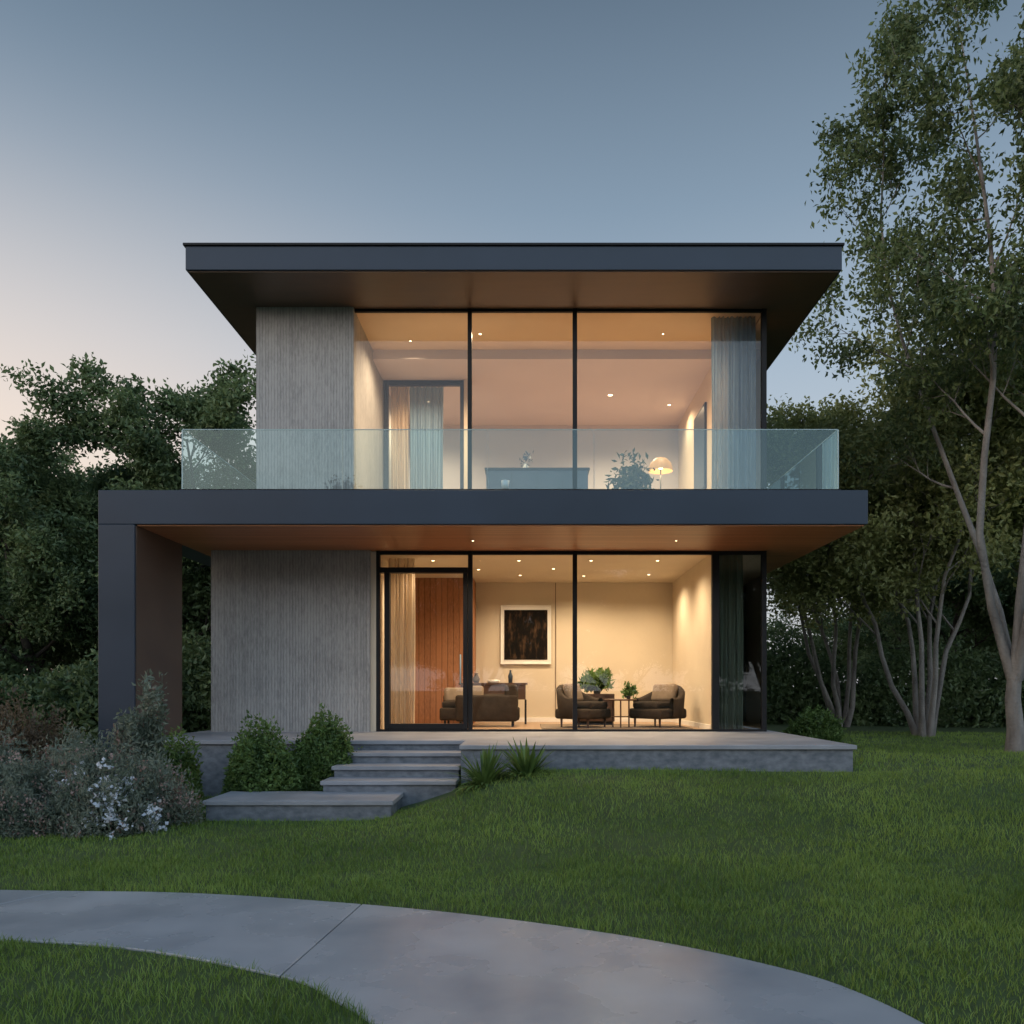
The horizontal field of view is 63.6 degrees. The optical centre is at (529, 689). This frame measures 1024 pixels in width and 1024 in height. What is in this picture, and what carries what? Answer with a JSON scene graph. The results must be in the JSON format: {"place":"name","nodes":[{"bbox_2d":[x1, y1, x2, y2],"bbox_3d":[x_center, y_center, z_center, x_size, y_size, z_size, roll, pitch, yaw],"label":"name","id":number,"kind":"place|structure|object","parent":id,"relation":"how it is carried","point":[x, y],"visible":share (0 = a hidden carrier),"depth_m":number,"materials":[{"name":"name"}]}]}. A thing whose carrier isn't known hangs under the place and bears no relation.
{"place":"outdoors","nodes":[
{"label":"outdoors","id":0,"kind":"place"},
{"bbox_2d":[501,480,508,487],"bbox_3d":[-0.380,-3.142,12.700,0.130,0.150,0.130,0,0,0],"label":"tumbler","id":1,"kind":"object","parent":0,"point":[505,483],"visible":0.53,"depth_m":12.65,"materials":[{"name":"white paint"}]},
{"bbox_2d":[0,691,1023,1023],"bbox_3d":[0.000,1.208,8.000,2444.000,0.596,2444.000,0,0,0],"label":"ground","id":2,"kind":"structure","parent":0,"point":[520,849],"depth_m":6.90,"materials":[{"name":"plant"}]},
{"bbox_2d":[0,717,39,788],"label":"border shrub","id":3,"kind":"object","parent":2,"relation":"on","point":[4,752],"visible":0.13,"depth_m":10.50,"materials":[{"name":"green plant"}]},
{"bbox_2d":[0,678,43,745],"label":"border shrub","id":4,"kind":"object","parent":2,"relation":"on","point":[17,714],"visible":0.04,"depth_m":12.28,"materials":[{"name":"green plant"}]},
{"bbox_2d":[0,750,54,802],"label":"flowering shrub","id":5,"kind":"object","parent":2,"relation":"on","point":[25,773],"visible":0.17,"depth_m":9.06,"materials":[{"name":"green plant"}]},
{"bbox_2d":[0,769,74,839],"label":"flowering shrub","id":6,"kind":"object","parent":2,"relation":"on","point":[16,804],"visible":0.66,"depth_m":8.35,"materials":[{"name":"green plant"}]},
{"bbox_2d":[0,686,81,767],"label":"border shrub","id":7,"kind":"object","parent":2,"relation":"on","point":[32,736],"visible":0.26,"depth_m":11.34,"materials":[{"name":"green plant"}]},
{"bbox_2d":[0,510,85,672],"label":"leafy tree","id":8,"kind":"object","parent":2,"relation":"on","point":[56,660],"visible":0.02,"depth_m":23.01,"materials":[{"name":"green plant"}]},
{"bbox_2d":[0,408,97,681],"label":"leafy tree","id":9,"kind":"object","parent":2,"relation":"on","point":[39,488],"visible":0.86,"depth_m":19.27,"materials":[{"name":"green plant"}]},
{"bbox_2d":[0,446,105,668],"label":"leafy tree","id":10,"kind":"object","parent":2,"relation":"on","point":[70,460],"visible":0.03,"depth_m":26.88,"materials":[{"name":"green plant"}]},
{"bbox_2d":[39,721,99,802],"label":"white flowering shrub","id":11,"kind":"object","parent":2,"relation":"on","point":[71,766],"visible":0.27,"depth_m":8.93,"materials":[{"name":"green plant"}]},
{"bbox_2d":[33,724,118,782],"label":"border shrub","id":12,"kind":"object","parent":2,"relation":"on","point":[75,733],"visible":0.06,"depth_m":10.36,"materials":[{"name":"green plant"}]},
{"bbox_2d":[10,729,145,801],"bbox_3d":[-5.079,0.998,9.424,1.530,1.153,1.314,0,0,0],"label":"flowering shrub","id":13,"kind":"object","parent":2,"relation":"on","point":[61,749],"visible":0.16,"depth_m":9.27,"materials":[{"name":"green plant"}]},
{"bbox_2d":[20,766,161,840],"bbox_3d":[-4.637,1.182,8.616,1.342,0.783,0.907,0,0,16],"label":"flowering shrub","id":14,"kind":"object","parent":2,"relation":"on","point":[66,802],"visible":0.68,"depth_m":8.37,"materials":[{"name":"green plant"}]},
{"bbox_2d":[0,451,221,719],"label":"leafy tree","id":15,"kind":"object","parent":2,"relation":"on","point":[81,656],"visible":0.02,"depth_m":22.41,"materials":[{"name":"green plant"}]},
{"bbox_2d":[74,753,168,839],"bbox_3d":[-4.248,1.130,8.542,0.923,0.955,0.723,0,0,0],"label":"white flowering shrub","id":16,"kind":"object","parent":2,"relation":"on","point":[149,822],"visible":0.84,"depth_m":8.45,"materials":[{"name":"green plant"}]},
{"bbox_2d":[0,349,255,656],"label":"leafy tree","id":17,"kind":"object","parent":2,"relation":"on","point":[143,444],"visible":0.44,"depth_m":20.01,"materials":[{"name":"green plant"}]},
{"bbox_2d":[108,707,150,768],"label":"tall perennial","id":18,"kind":"object","parent":2,"relation":"on","point":[125,737],"visible":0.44,"depth_m":9.63,"materials":[{"name":"green plant"}]},
{"bbox_2d":[98,524,181,752],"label":"portal pillar","id":19,"kind":"structure","parent":2,"relation":"on","point":[116,613],"depth_m":11.80,"materials":[{"name":"metal"}]},
{"bbox_2d":[136,526,181,734],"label":"pillar inner cladding","id":20,"kind":"structure","parent":19,"relation":"attached to","point":[158,603],"depth_m":12.60,"materials":[{"name":"brown metal"}]},
{"bbox_2d":[92,734,208,828],"bbox_3d":[-4.317,1.031,9.283,1.541,1.100,1.016,0,0,0],"label":"flowering shrub","id":21,"kind":"object","parent":2,"relation":"on","point":[174,806],"visible":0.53,"depth_m":9.07,"materials":[{"name":"green plant"}]},
{"bbox_2d":[131,669,176,780],"bbox_3d":[-4.480,0.615,9.856,0.637,1.748,0.438,0,0,28],"label":"tall perennial","id":22,"kind":"object","parent":2,"relation":"on","point":[154,706],"visible":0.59,"depth_m":9.80,"materials":[{"name":"green plant"}]},
{"bbox_2d":[76,431,255,650],"bbox_3d":[-8.858,-2.774,22.522,7.846,7.917,7.317,0,0,41],"label":"leafy tree","id":23,"kind":"object","parent":2,"relation":"on","point":[223,482],"visible":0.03,"depth_m":21.16,"materials":[{"name":"green plant"}]},
{"bbox_2d":[142,723,204,805],"bbox_3d":[-4.702,1.001,10.616,1.174,1.168,1.054,0,0,0],"label":"border shrub","id":24,"kind":"object","parent":2,"relation":"on","point":[186,757],"visible":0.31,"depth_m":10.55,"materials":[{"name":"green plant"}]},
{"bbox_2d":[219,709,308,794],"bbox_3d":[-3.484,0.885,10.636,1.201,1.276,1.000,0,0,0],"label":"green shrub","id":25,"kind":"object","parent":2,"relation":"on","point":[254,762],"visible":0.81,"depth_m":10.44,"materials":[{"name":"green plant"}]},
{"bbox_2d":[211,550,370,731],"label":"wall","id":26,"kind":"structure","parent":2,"relation":"on","point":[291,640],"depth_m":13.90,"materials":[{"name":"concrete"}]},
{"bbox_2d":[98,490,867,566],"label":"balcony slab","id":27,"kind":"structure","parent":26,"relation":"on","point":[492,507],"depth_m":11.80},
{"bbox_2d":[256,307,390,488],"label":"wall","id":28,"kind":"structure","parent":27,"relation":"on","point":[316,367],"depth_m":13.90,"materials":[{"name":"concrete"}]},
{"bbox_2d":[186,246,841,369],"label":"roof slab","id":29,"kind":"structure","parent":28,"relation":"on","point":[513,258],"depth_m":12.70,"materials":[{"name":"metal"}]},
{"bbox_2d":[189,271,838,367],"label":"roof soffit","id":30,"kind":"structure","parent":29,"relation":"attached to","point":[787,300],"depth_m":13.36,"materials":[{"name":"wood"}]},
{"bbox_2d":[183,243,844,247],"bbox_3d":[-0.250,-6.846,16.650,10.160,0.038,7.960,0,0,0],"label":"roof cap","id":31,"kind":"object","parent":29,"relation":"on","point":[513,244],"visible":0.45,"depth_m":12.67,"materials":[{"name":"metal"}]},
{"bbox_2d":[373,350,710,424],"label":"dropped ceiling","id":32,"kind":"structure","parent":29,"relation":"attached to","point":[535,387],"depth_m":16.73,"materials":[{"name":"white paint"}]},
{"bbox_2d":[391,387,408,488],"bbox_3d":[-2.670,-4.560,16.950,0.381,3.360,0.124,0,0,0],"label":"curtain","id":33,"kind":"object","parent":32,"relation":"hanging from","point":[399,440],"visible":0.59,"depth_m":16.95,"materials":[{"name":"fabric"}]},
{"bbox_2d":[388,381,459,386],"bbox_3d":[-2.135,-6.195,16.700,1.450,0.090,0.100,0,0,0],"label":"door head","id":34,"kind":"object","parent":32,"relation":"attached to","point":[423,383],"depth_m":16.65},
{"bbox_2d":[410,387,443,488],"bbox_3d":[-2.130,-4.560,17.000,0.701,3.360,0.114,0,0,0],"label":"curtain","id":35,"kind":"object","parent":32,"relation":"hanging from","point":[426,446],"visible":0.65,"depth_m":17.00,"materials":[{"name":"fabric"}]},
{"bbox_2d":[354,309,761,312],"bbox_3d":[0.515,-6.422,14.000,6.970,0.044,0.060,0,0,0],"label":"head rail","id":36,"kind":"object","parent":29,"relation":"attached to","point":[559,310],"visible":1,"depth_m":13.97,"materials":[{"name":"metal"}]},
{"bbox_2d":[356,313,760,349],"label":"ceiling","id":37,"kind":"structure","parent":29,"relation":"attached to","point":[536,331],"depth_m":14.76,"materials":[{"name":"white paint"}]},
{"bbox_2d":[711,316,755,488],"bbox_3d":[3.506,-4.650,14.220,0.773,3.540,0.116,0,0,0],"label":"curtain","id":38,"kind":"object","parent":37,"relation":"hanging from","point":[733,354],"visible":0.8,"depth_m":14.22,"materials":[{"name":"fabric"}]},
{"bbox_2d":[137,525,863,572],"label":"balcony soffit","id":39,"kind":"structure","parent":27,"relation":"attached to","point":[782,545],"depth_m":12.74,"materials":[{"name":"wood"}]},
{"bbox_2d":[179,429,840,489],"bbox_3d":[-0.285,-3.304,15.668,9.490,0.892,7.636,0,0,0],"label":"glass balustrade","id":40,"kind":"object","parent":27,"relation":"on","point":[817,468],"visible":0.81,"depth_m":12.06,"materials":[{"name":"glass"}]},
{"bbox_2d":[409,333,677,575],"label":"recessed downlights","id":41,"kind":"object","parent":27,"relation":"on","point":[589,560],"visible":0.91,"depth_m":15.18,"materials":[{"name":"white"}]},
{"bbox_2d":[381,555,757,582],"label":"ceiling","id":42,"kind":"structure","parent":27,"relation":"attached to","point":[597,569],"depth_m":15.62,"materials":[{"name":"beige paint"}]},
{"bbox_2d":[388,558,414,722],"bbox_3d":[-2.259,-0.815,14.549,0.483,3.010,0.127,0,0,0],"label":"curtain","id":43,"kind":"object","parent":42,"relation":"hanging from","point":[402,648],"visible":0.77,"depth_m":14.55,"materials":[{"name":"fabric"}]},
{"bbox_2d":[719,555,742,728],"bbox_3d":[3.456,-0.820,14.220,0.433,3.020,0.101,0,0,0],"label":"curtain","id":44,"kind":"object","parent":42,"relation":"hanging from","point":[730,641],"visible":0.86,"depth_m":14.22,"materials":[{"name":"fabric"}]},
{"bbox_2d":[380,551,761,554],"bbox_3d":[0.700,-2.321,14.000,6.600,0.061,0.070,0,0,0],"label":"head rail","id":45,"kind":"object","parent":27,"relation":"attached to","point":[568,552],"visible":1,"depth_m":13.96,"materials":[{"name":"metal"}]},
{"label":"upper floor","id":46,"kind":"structure","parent":27,"relation":"on","visible":0},
{"bbox_2d":[384,381,388,488],"bbox_3d":[-2.905,-4.550,16.700,0.090,3.380,0.100,0,0,0],"label":"door stile","id":47,"kind":"object","parent":46,"relation":"on","point":[386,436],"depth_m":16.65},
{"bbox_2d":[460,381,463,488],"bbox_3d":[-1.373,-4.550,16.700,0.075,3.380,0.100,0,0,0],"label":"door stile","id":48,"kind":"object","parent":46,"relation":"on","point":[461,435],"depth_m":16.65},
{"bbox_2d":[464,379,467,488],"bbox_3d":[-1.255,-4.555,16.725,0.150,3.390,0.250,0,0,0],"label":"partition jamb","id":49,"kind":"object","parent":46,"relation":"on","point":[465,434],"visible":0.36,"depth_m":16.60,"materials":[{"name":"beige paint"}]},
{"bbox_2d":[485,468,589,488],"bbox_3d":[0.130,-3.442,15.200,1.900,1.140,0.620,0,0,0],"label":"bar counter","id":50,"kind":"object","parent":46,"relation":"on","point":[539,478],"visible":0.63,"depth_m":14.92,"materials":[{"name":"grey paint"}]},
{"bbox_2d":[519,450,533,467],"bbox_3d":[-0.060,-4.206,15.062,0.268,0.388,0.360,0,0,0],"label":"vase","id":51,"kind":"object","parent":50,"relation":"on","point":[525,465],"visible":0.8,"depth_m":15.08,"materials":[{"name":"ceramic"}]},
{"bbox_2d":[409,425,677,488],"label":"back wall","id":52,"kind":"structure","parent":46,"relation":"on","point":[509,448],"depth_m":19.50,"materials":[{"name":"beige paint"}]},
{"bbox_2d":[605,447,658,488],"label":"potted plant","id":53,"kind":"object","parent":46,"relation":"on","point":[633,479],"visible":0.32,"depth_m":14.90,"materials":[{"name":"plant"}]},
{"bbox_2d":[649,457,672,488],"bbox_3d":[2.420,-3.592,15.300,0.440,1.440,0.440,0,0,0],"label":"floor lamp","id":54,"kind":"object","parent":46,"relation":"on","point":[661,465],"visible":0.76,"depth_m":15.18,"materials":[{"name":"beige"}]},
{"bbox_2d":[678,368,711,488],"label":"wall","id":55,"kind":"structure","parent":46,"relation":"on","point":[703,395],"depth_m":17.79,"materials":[{"name":"beige paint"}]},
{"bbox_2d":[694,402,706,488],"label":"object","id":56,"kind":"object","parent":55,"relation":"attached to","point":[700,456],"visible":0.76,"depth_m":16.73,"materials":[{"name":"blue paint"}]},
{"bbox_2d":[287,702,362,790],"bbox_3d":[-2.802,0.846,11.122,1.050,1.366,0.840,0,0,22],"label":"green shrub","id":57,"kind":"object","parent":2,"relation":"on","point":[320,747],"visible":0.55,"depth_m":10.93,"materials":[{"name":"green plant"}]},
{"bbox_2d":[203,750,460,820],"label":"entrance steps","id":58,"kind":"structure","parent":2,"relation":"on","point":[365,784],"depth_m":10.15,"materials":[{"name":"concrete"}]},
{"bbox_2d":[0,890,922,1023],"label":"footpath","id":59,"kind":"structure","parent":2,"relation":"on","point":[390,965],"depth_m":4.54,"materials":[{"name":"concrete"}]},
{"bbox_2d":[437,744,516,792],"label":"strap leaf plant","id":60,"kind":"object","parent":2,"relation":"on","point":[486,774],"visible":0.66,"depth_m":9.87,"materials":[{"name":"green plant"}]},
{"bbox_2d":[140,726,856,796],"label":"terrace","id":61,"kind":"structure","parent":2,"relation":"on","point":[769,750],"depth_m":10.64,"materials":[{"name":"stone"}]},
{"bbox_2d":[371,552,387,731],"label":"wall","id":62,"kind":"structure","parent":61,"relation":"on","point":[384,562],"depth_m":13.96,"materials":[{"name":"beige paint"}]},
{"bbox_2d":[376,729,766,731],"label":"sill","id":63,"kind":"structure","parent":61,"relation":"on","point":[571,730],"depth_m":13.95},
{"bbox_2d":[376,551,380,728],"bbox_3d":[-2.570,-0.826,14.000,0.060,3.052,0.090,0,0,0],"label":"mullion","id":64,"kind":"object","parent":63,"relation":"on","point":[378,644],"visible":1,"depth_m":13.96},
{"bbox_2d":[384,573,390,728],"bbox_3d":[-2.415,-0.660,14.000,0.090,2.640,0.140,0,0,0],"label":"door stile","id":65,"kind":"object","parent":63,"relation":"on","point":[387,649],"depth_m":13.93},
{"bbox_2d":[379,567,467,573],"bbox_3d":[-1.795,-2.025,14.000,1.490,0.090,0.140,0,0,0],"label":"door head","id":66,"kind":"object","parent":65,"relation":"attached to","point":[425,570],"depth_m":13.93},
{"bbox_2d":[390,723,462,728],"bbox_3d":[-1.750,0.617,14.000,1.240,0.094,0.120,0,0,0],"label":"door bottom rail","id":67,"kind":"object","parent":63,"relation":"on","point":[426,725],"depth_m":13.94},
{"bbox_2d":[463,573,467,728],"bbox_3d":[-1.093,-0.660,14.000,0.075,2.640,0.140,0,0,0],"label":"door stile","id":68,"kind":"object","parent":63,"relation":"on","point":[465,650],"depth_m":13.93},
{"bbox_2d":[468,551,472,728],"bbox_3d":[-1.010,-0.826,14.000,0.075,3.052,0.090,0,0,0],"label":"mullion","id":69,"kind":"object","parent":63,"relation":"on","point":[470,640],"visible":1,"depth_m":13.96},
{"bbox_2d":[573,551,576,728],"bbox_3d":[0.760,-0.826,14.000,0.075,3.052,0.090,0,0,0],"label":"mullion","id":70,"kind":"object","parent":63,"relation":"on","point":[574,639],"visible":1,"depth_m":13.96},
{"bbox_2d":[711,551,718,728],"bbox_3d":[3.140,-0.826,14.000,0.120,3.052,0.090,0,0,0],"label":"mullion","id":71,"kind":"object","parent":63,"relation":"on","point":[715,640],"visible":1,"depth_m":13.96},
{"bbox_2d":[761,551,766,728],"bbox_3d":[3.960,-0.826,14.000,0.080,3.052,0.090,0,0,0],"label":"mullion","id":72,"kind":"object","parent":63,"relation":"on","point":[764,640],"visible":1,"depth_m":13.96},
{"bbox_2d":[476,583,671,717],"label":"back wall","id":73,"kind":"structure","parent":61,"relation":"on","point":[624,632],"depth_m":18.00,"materials":[{"name":"beige paint"}]},
{"bbox_2d":[501,605,550,663],"bbox_3d":[-0.090,-1.200,17.965,1.100,1.280,0.050,0,0,0],"label":"framed painting","id":74,"kind":"object","parent":73,"relation":"attached to","point":[525,634],"visible":1,"depth_m":17.95,"materials":[{"name":"white paint"}]},
{"bbox_2d":[555,583,555,717],"bbox_3d":[0.557,-0.823,17.992,0.015,3.025,0.015,0,0,0],"label":"wall reveal","id":75,"kind":"object","parent":73,"relation":"attached to","point":[555,647],"depth_m":17.98,"materials":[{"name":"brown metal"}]},
{"bbox_2d":[516,718,671,721],"bbox_3d":[0.960,0.647,17.985,4.280,0.094,0.030,0,0,0],"label":"skirting","id":76,"kind":"object","parent":73,"relation":"attached to","point":[571,720],"visible":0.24,"depth_m":17.97,"materials":[{"name":"white paint"}]},
{"bbox_2d":[473,722,750,728],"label":"floor","id":77,"kind":"structure","parent":61,"relation":"on","point":[503,725],"depth_m":16.62,"materials":[{"name":"brown wood"}]},
{"bbox_2d":[415,578,475,722],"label":"wood panel wall","id":78,"kind":"structure","parent":77,"relation":"on","point":[438,626],"depth_m":17.20,"materials":[{"name":"wood"}]},
{"bbox_2d":[440,684,519,726],"bbox_3d":[-0.950,0.294,15.895,1.500,0.800,0.890,0,0,0],"label":"sofa","id":79,"kind":"object","parent":77,"relation":"on","point":[504,707],"visible":0.86,"depth_m":15.45,"materials":[{"name":"brown fabric"}]},
{"bbox_2d":[458,683,527,723],"bbox_3d":[-0.750,0.274,16.900,1.400,0.840,0.360,0,0,0],"label":"console table","id":80,"kind":"object","parent":77,"relation":"on","point":[493,688],"visible":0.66,"depth_m":16.74,"materials":[{"name":"brown wood"}]},
{"bbox_2d":[540,724,692,728],"bbox_3d":[1.550,0.688,15.650,2.700,0.012,1.900,0,0,0],"label":"rug","id":81,"kind":"object","parent":77,"relation":"on","point":[616,726],"visible":0.95,"depth_m":15.43,"materials":[{"name":"fabric"}]},
{"bbox_2d":[555,683,610,727],"bbox_3d":[0.935,0.285,15.231,0.870,0.817,1.030,0,0,35],"label":"armchair","id":82,"kind":"object","parent":81,"relation":"on","point":[589,707],"visible":0.88,"depth_m":14.97,"materials":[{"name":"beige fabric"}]},
{"bbox_2d":[577,694,614,724],"bbox_3d":[1.250,0.384,16.298,0.800,0.620,0.404,0,0,0],"label":"side table","id":83,"kind":"object","parent":81,"relation":"on","point":[599,721],"visible":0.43,"depth_m":16.10,"materials":[{"name":"brown wood"}]},
{"bbox_2d":[577,667,615,693],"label":"potted plant","id":84,"kind":"object","parent":83,"relation":"on","point":[599,680],"visible":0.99,"depth_m":16.13,"materials":[{"name":"green plant"}]},
{"bbox_2d":[605,699,636,727],"bbox_3d":[1.660,0.429,15.100,0.600,0.530,0.600,0,0,0],"label":"side table","id":85,"kind":"object","parent":81,"relation":"on","point":[620,700],"visible":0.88,"depth_m":15.02,"materials":[{"name":"brown wood"}]},
{"bbox_2d":[620,681,638,698],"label":"potted plant","id":86,"kind":"object","parent":85,"relation":"on","point":[628,692],"visible":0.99,"depth_m":15.04,"materials":[{"name":"green plant"}]},
{"bbox_2d":[630,683,686,727],"bbox_3d":[2.402,0.285,15.335,0.870,0.817,1.030,0,0,-40],"label":"armchair","id":87,"kind":"object","parent":81,"relation":"on","point":[660,701],"visible":0.87,"depth_m":15.13,"materials":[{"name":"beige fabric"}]},
{"bbox_2d":[672,555,710,724],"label":"wall","id":88,"kind":"structure","parent":77,"relation":"on","point":[691,632],"depth_m":15.57,"materials":[{"name":"beige paint"}]},
{"bbox_2d":[672,719,710,728],"bbox_3d":[3.090,0.647,16.035,0.020,0.094,3.870,0,0,0],"label":"skirting","id":89,"kind":"object","parent":88,"relation":"attached to","point":[696,724],"visible":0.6,"depth_m":15.56,"materials":[{"name":"white paint"}]},
{"bbox_2d":[6,570,1010,695],"bbox_3d":[1.238,-4.082,5.654,92.049,11.734,68.971,0,0,0],"label":"distant tree line","id":90,"kind":"object","parent":2,"relation":"on","point":[842,645],"visible":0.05,"depth_m":32.81,"materials":[{"name":"green plant"}]},
{"bbox_2d":[0,618,1023,746],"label":"hedge","id":91,"kind":"object","parent":2,"relation":"on","point":[979,701],"visible":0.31,"depth_m":21.46,"materials":[{"name":"green plant"}]},
{"bbox_2d":[493,737,567,782],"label":"strap leaf plant","id":92,"kind":"object","parent":2,"relation":"on","point":[525,761],"visible":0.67,"depth_m":10.03,"materials":[{"name":"green plant"}]},
{"bbox_2d":[782,703,846,741],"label":"green shrub","id":93,"kind":"object","parent":2,"relation":"on","point":[823,724],"visible":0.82,"depth_m":16.01,"materials":[{"name":"green plant"}]},
{"bbox_2d":[767,393,962,726],"bbox_3d":[7.599,-3.380,21.142,6.412,9.004,8.388,0,0,42],"label":"multi stem tree","id":94,"kind":"object","parent":2,"relation":"on","point":[783,585],"visible":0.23,"depth_m":19.39,"materials":[{"name":"green plant"}]},
{"bbox_2d":[767,301,1023,736],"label":"multi stem tree","id":95,"kind":"object","parent":2,"relation":"on","point":[911,498],"visible":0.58,"depth_m":17.32,"materials":[{"name":"green plant"}]},
{"bbox_2d":[788,0,1023,751],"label":"tall tree","id":96,"kind":"object","parent":2,"relation":"on","point":[947,303],"visible":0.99,"depth_m":14.63,"materials":[{"name":"green plant"}]},
{"bbox_2d":[828,246,1023,589],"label":"multi stem tree","id":97,"kind":"object","parent":2,"relation":"on","point":[883,359],"visible":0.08,"depth_m":18.88,"materials":[{"name":"green plant"}]},
{"bbox_2d":[846,439,1018,718],"bbox_3d":[13.395,-3.301,26.309,7.524,8.798,6.481,0,0,33],"label":"leafy tree","id":98,"kind":"object","parent":2,"relation":"on","point":[977,605],"visible":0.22,"depth_m":25.37,"materials":[{"name":"green plant"}]},
{"bbox_2d":[920,550,1020,624],"bbox_3d":[16.460,-3.906,24.487,9.380,10.150,10.058,0,0,8],"label":"leafy tree","id":99,"kind":"object","parent":2,"relation":"on","point":[976,596],"visible":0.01,"depth_m":25.84,"materials":[{"name":"green plant"}]},
{"bbox_2d":[0,0,1023,679],"label":"sky","id":100,"kind":"structure","parent":0,"point":[132,132],"materials":[{"name":"blue"}]},
{"bbox_3d":[0.515,-2.878,14.000,6.970,0.043,0.080,0,0,0],"label":"upper sill","id":101,"kind":"object","parent":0,"visible":0},
{"bbox_2d":[468,309,471,488],"bbox_3d":[-1.020,-4.651,14.000,0.070,3.591,0.090,0,0,0],"label":"mullion","id":102,"kind":"object","parent":101,"relation":"on","point":[469,398],"visible":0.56,"depth_m":13.96},
{"bbox_2d":[573,309,576,488],"bbox_3d":[0.760,-4.651,14.000,0.075,3.591,0.090,0,0,0],"label":"mullion","id":103,"kind":"object","parent":101,"relation":"on","point":[574,398],"visible":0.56,"depth_m":13.96},
{"bbox_2d":[761,309,766,488],"bbox_3d":[3.960,-4.651,14.000,0.080,3.591,0.090,0,0,0],"label":"mullion","id":104,"kind":"object","parent":101,"relation":"on","point":[764,398],"visible":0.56,"depth_m":13.96},
{"bbox_3d":[3.950,-0.822,18.000,0.100,3.063,4.000,0,0,0],"label":"lower side wall","id":105,"kind":"object","parent":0,"visible":0},
{"bbox_2d":[743,555,760,728],"bbox_3d":[3.970,-0.840,15.000,0.001,3.020,2.000,0,0,0],"label":"side pane","id":106,"kind":"object","parent":105,"relation":"attached to","point":[752,643],"visible":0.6,"depth_m":14.74,"materials":[{"name":"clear glass"}]},
{"bbox_3d":[3.950,-4.651,18.000,0.100,3.592,4.000,0,0,0],"label":"upper side wall","id":107,"kind":"object","parent":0,"visible":0},
{"bbox_2d":[756,316,760,488],"bbox_3d":[3.970,-4.665,15.000,0.001,3.550,2.000,0,0,0],"label":"side pane","id":108,"kind":"object","parent":107,"relation":"attached to","point":[758,404],"visible":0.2,"depth_m":14.35,"materials":[{"name":"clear glass"}]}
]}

